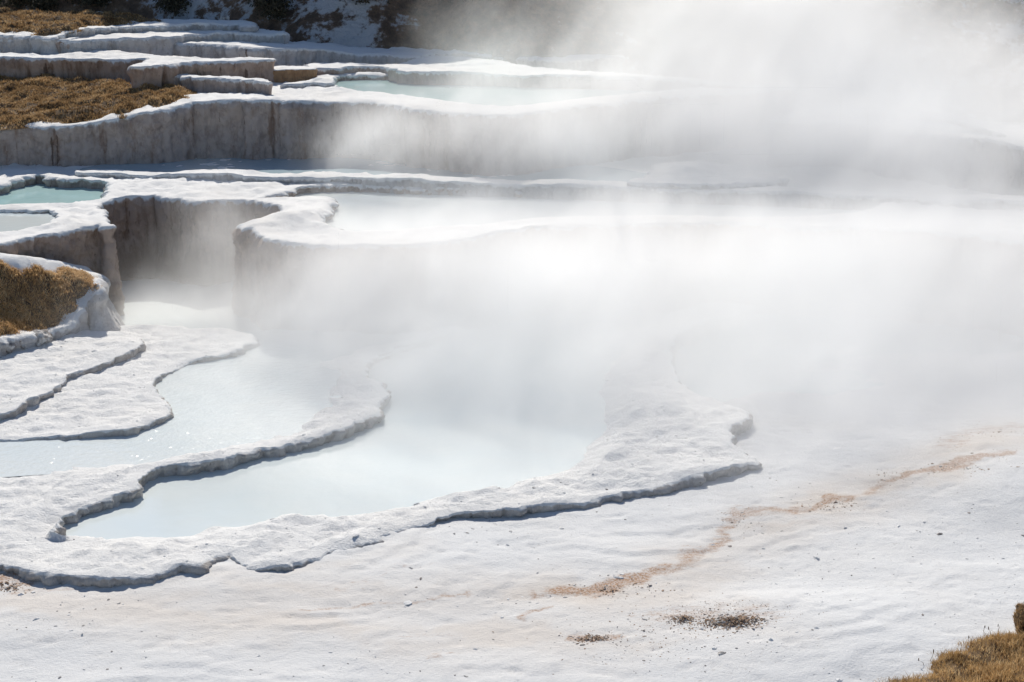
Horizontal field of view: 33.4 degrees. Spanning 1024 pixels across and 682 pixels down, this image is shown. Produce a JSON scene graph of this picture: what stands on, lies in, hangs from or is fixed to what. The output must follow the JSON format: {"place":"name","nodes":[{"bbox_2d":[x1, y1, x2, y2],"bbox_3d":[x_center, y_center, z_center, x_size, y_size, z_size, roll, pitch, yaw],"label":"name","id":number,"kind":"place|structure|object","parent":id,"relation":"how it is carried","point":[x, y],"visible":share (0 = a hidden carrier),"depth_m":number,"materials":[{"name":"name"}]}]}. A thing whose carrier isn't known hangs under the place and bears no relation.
{"place":"outdoors","nodes":[
{"label":"outdoors","id":0,"kind":"place"},
{"bbox_2d":[63,278,901,539],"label":"pool water","id":1,"kind":"structure","parent":0,"point":[505,405],"depth_m":26.35,"materials":[{"name":"liquid"}]},
{"bbox_2d":[0,110,1023,681],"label":"ground","id":2,"kind":"structure","parent":0,"point":[910,418],"depth_m":20.05,"materials":[{"name":"white stone"}]},
{"bbox_2d":[0,324,259,441],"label":"travertine shelf","id":3,"kind":"object","parent":2,"relation":"on","point":[118,400],"visible":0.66,"depth_m":27.28,"materials":[{"name":"white stone"}]},
{"bbox_2d":[0,330,145,419],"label":"travertine shelf","id":4,"kind":"object","parent":3,"relation":"on","point":[32,382],"visible":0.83,"depth_m":28.69,"materials":[{"name":"white stone"}]},
{"bbox_2d":[5,343,17,353],"bbox_3d":[-8.662,0.100,29.181,0.335,0.238,0.379,6,16,20],"label":"rock","id":5,"kind":"object","parent":4,"relation":"on","point":[10,348],"visible":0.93,"depth_m":29.12,"materials":[{"name":"grey stone"}]},
{"bbox_2d":[19,340,26,348],"bbox_3d":[-8.500,0.039,29.413,0.309,0.205,0.266,1,15,5],"label":"rock","id":6,"kind":"object","parent":4,"relation":"on","point":[22,346],"visible":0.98,"depth_m":29.33,"materials":[{"name":"grey stone"}]},
{"bbox_2d":[33,329,52,345],"bbox_3d":[-8.223,-0.068,29.864,0.457,0.287,0.513,-14,20,-42],"label":"rock","id":7,"kind":"object","parent":4,"relation":"on","point":[44,335],"visible":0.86,"depth_m":29.70,"materials":[{"name":"white stone"}]},
{"bbox_2d":[0,301,761,587],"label":"travertine ledge","id":8,"kind":"object","parent":2,"relation":"on","point":[669,464],"visible":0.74,"depth_m":23.34,"materials":[{"name":"white stone"}]},
{"bbox_2d":[0,328,421,476],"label":"pool water","id":9,"kind":"structure","parent":8,"relation":"in","point":[280,381],"depth_m":26.94,"materials":[{"name":"white liquid"}]},
{"bbox_2d":[1,304,748,563],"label":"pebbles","id":10,"kind":"object","parent":8,"relation":"on","point":[356,535],"visible":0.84,"depth_m":25.21,"materials":[{"name":"stone"}]},
{"bbox_2d":[0,145,1023,336],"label":"travertine terrace","id":11,"kind":"structure","parent":2,"relation":"on","point":[280,255],"depth_m":32.69,"materials":[{"name":"white stone"}]},
{"bbox_2d":[0,212,54,231],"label":"pool water","id":12,"kind":"structure","parent":11,"relation":"in","point":[13,221],"depth_m":33.42,"materials":[{"name":"white liquid"}]},
{"bbox_2d":[0,183,102,204],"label":"pool water","id":13,"kind":"structure","parent":11,"relation":"in","point":[40,193],"depth_m":36.83,"materials":[{"name":"teal liquid"}]},
{"bbox_2d":[0,253,124,357],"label":"travertine mound","id":14,"kind":"object","parent":11,"relation":"on","point":[97,312],"visible":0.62,"depth_m":30.75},
{"bbox_2d":[0,258,102,336],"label":"grass","id":15,"kind":"structure","parent":14,"relation":"on","point":[38,297],"depth_m":30.37,"materials":[{"name":"dry brown grass"},{"name":"dark turf soil"}]},
{"bbox_2d":[80,157,646,181],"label":"pool water","id":16,"kind":"structure","parent":11,"relation":"in","point":[357,165],"depth_m":38.80,"materials":[{"name":"white liquid"}]},
{"bbox_2d":[0,67,795,175],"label":"travertine terrace","id":17,"kind":"structure","parent":11,"relation":"on","point":[307,122],"depth_m":39.78,"materials":[{"name":"white stone"}]},
{"bbox_2d":[0,73,197,130],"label":"grass","id":18,"kind":"structure","parent":17,"relation":"on","point":[44,97],"depth_m":41.04,"materials":[{"name":"plant"}]},
{"bbox_2d":[0,50,275,88],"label":"travertine terrace","id":19,"kind":"structure","parent":17,"relation":"on","point":[136,70],"depth_m":44.16,"materials":[{"name":"white stone"}]},
{"bbox_2d":[56,36,79,52],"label":"travertine terrace","id":20,"kind":"structure","parent":19,"relation":"on","point":[58,42],"depth_m":45.47,"materials":[{"name":"white stone"}]},
{"bbox_2d":[171,74,272,94],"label":"travertine ridge","id":21,"kind":"structure","parent":17,"relation":"on","point":[219,84],"depth_m":42.13,"materials":[{"name":"white stone"}]},
{"bbox_2d":[273,66,317,82],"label":"travertine step","id":22,"kind":"object","parent":17,"relation":"on","point":[281,74],"visible":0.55,"depth_m":43.66,"materials":[{"name":"beige stone"}]},
{"bbox_2d":[280,74,336,87],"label":"travertine outcrop","id":23,"kind":"object","parent":17,"relation":"on","point":[326,80],"visible":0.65,"depth_m":42.62,"materials":[{"name":"white stone"}]},
{"bbox_2d":[336,80,655,105],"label":"pool water","id":24,"kind":"structure","parent":17,"relation":"in","point":[498,95],"depth_m":42.56,"materials":[{"name":"white liquid"}]},
{"bbox_2d":[303,55,792,108],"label":"travertine ridge","id":25,"kind":"structure","parent":17,"relation":"on","point":[444,70],"depth_m":43.92,"materials":[{"name":"white stone"}]},
{"bbox_2d":[75,169,1023,210],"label":"travertine ridge","id":26,"kind":"structure","parent":11,"relation":"on","point":[622,191],"depth_m":35.99,"materials":[{"name":"white stone"}]},
{"bbox_2d":[295,191,862,230],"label":"pool water","id":27,"kind":"structure","parent":11,"relation":"in","point":[358,211],"depth_m":34.93,"materials":[{"name":"white liquid"}]},
{"bbox_2d":[627,160,788,203],"bbox_3d":[4.175,-3.482,36.936,3.604,0.607,2.914,0,15,0],"label":"travertine mound","id":28,"kind":"object","parent":11,"relation":"on","point":[698,175],"visible":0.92,"depth_m":36.16,"materials":[{"name":"white stone"}]},
{"bbox_2d":[766,104,1023,195],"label":"travertine ridge","id":29,"kind":"structure","parent":11,"relation":"on","point":[992,162],"depth_m":37.87,"materials":[{"name":"white stone"}]},
{"bbox_2d":[813,114,987,135],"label":"pool water","id":30,"kind":"structure","parent":29,"relation":"in","point":[917,123],"depth_m":39.81,"materials":[{"name":"white liquid"}]},
{"bbox_2d":[4,466,1023,681],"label":"pebbles","id":31,"kind":"object","parent":2,"relation":"on","point":[408,602],"visible":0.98,"depth_m":19.64,"materials":[{"name":"stone"}]},
{"bbox_2d":[873,627,1023,681],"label":"grass","id":32,"kind":"structure","parent":2,"relation":"on","point":[998,657],"depth_m":17.73,"materials":[{"name":"plant"}]},
{"bbox_2d":[1012,601,1023,633],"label":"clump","id":33,"kind":"object","parent":32,"relation":"on","point":[1018,618],"visible":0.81,"depth_m":18.55,"materials":[{"name":"brown plant"}]},
{"bbox_2d":[0,0,1023,121],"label":"hill","id":34,"kind":"structure","parent":0,"point":[962,57],"depth_m":49.52,"materials":[{"name":"white travertine"}]},
{"bbox_2d":[0,0,32,7],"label":"shrub","id":35,"kind":"object","parent":34,"relation":"on","point":[15,4],"visible":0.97,"depth_m":52.10,"materials":[{"name":"green plant"}]},
{"bbox_2d":[65,0,99,5],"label":"shrub","id":36,"kind":"object","parent":34,"relation":"on","point":[84,2],"visible":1,"depth_m":51.85,"materials":[{"name":"green plant"}]},
{"bbox_2d":[91,0,109,6],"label":"shrub","id":37,"kind":"object","parent":34,"relation":"on","point":[104,3],"visible":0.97,"depth_m":52.12,"materials":[{"name":"green plant"}]},
{"bbox_2d":[151,0,192,16],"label":"shrub","id":38,"kind":"object","parent":34,"relation":"on","point":[174,5],"visible":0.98,"depth_m":51.39,"materials":[{"name":"green plant"}]},
{"bbox_2d":[245,0,279,6],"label":"shrub","id":39,"kind":"object","parent":34,"relation":"on","point":[254,1],"visible":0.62,"depth_m":50.14,"materials":[{"name":"green plant"}]},
{"bbox_2d":[255,0,295,20],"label":"shrub","id":40,"kind":"object","parent":34,"relation":"on","point":[274,7],"visible":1,"depth_m":49.65,"materials":[{"name":"green plant"}]},
{"bbox_2d":[344,0,390,4],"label":"shrub","id":41,"kind":"object","parent":34,"relation":"on","point":[361,1],"visible":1,"depth_m":49.58,"materials":[{"name":"green plant"}]},
{"bbox_2d":[173,41,628,72],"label":"travertine terrace","id":42,"kind":"structure","parent":34,"relation":"on","point":[299,53],"depth_m":47.33,"materials":[{"name":"white stone"}]},
{"bbox_2d":[0,29,289,55],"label":"travertine step","id":43,"kind":"object","parent":42,"relation":"on","point":[160,43],"visible":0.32,"depth_m":46.84,"materials":[{"name":"white stone"}]},
{"bbox_2d":[0,7,161,35],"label":"grass","id":44,"kind":"structure","parent":43,"relation":"on","point":[36,21],"depth_m":48.42,"materials":[{"name":"plant"}]},
{"bbox_2d":[0,11,258,53],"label":"travertine step","id":45,"kind":"object","parent":43,"relation":"on","point":[40,44],"visible":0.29,"depth_m":47.55,"materials":[{"name":"white stone"}]},
{"bbox_2d":[25,0,58,10],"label":"shrub","id":46,"kind":"object","parent":45,"relation":"on","point":[44,5],"visible":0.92,"depth_m":51.65,"materials":[{"name":"green plant"}]},
{"bbox_2d":[219,15,229,19],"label":"rock","id":47,"kind":"object","parent":43,"relation":"on","point":[225,17],"visible":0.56,"depth_m":49.67,"materials":[{"name":"grey stone"}]},
{"bbox_2d":[0,421,1023,675],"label":"gravel","id":48,"kind":"structure","parent":0,"point":[724,619],"depth_m":19.01,"materials":[{"name":"brown gravel"}]},
{"bbox_2d":[674,321,1023,401],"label":"pool water","id":49,"kind":"structure","parent":0,"point":[723,370],"depth_m":30.13,"materials":[{"name":"white liquid"}]}
]}

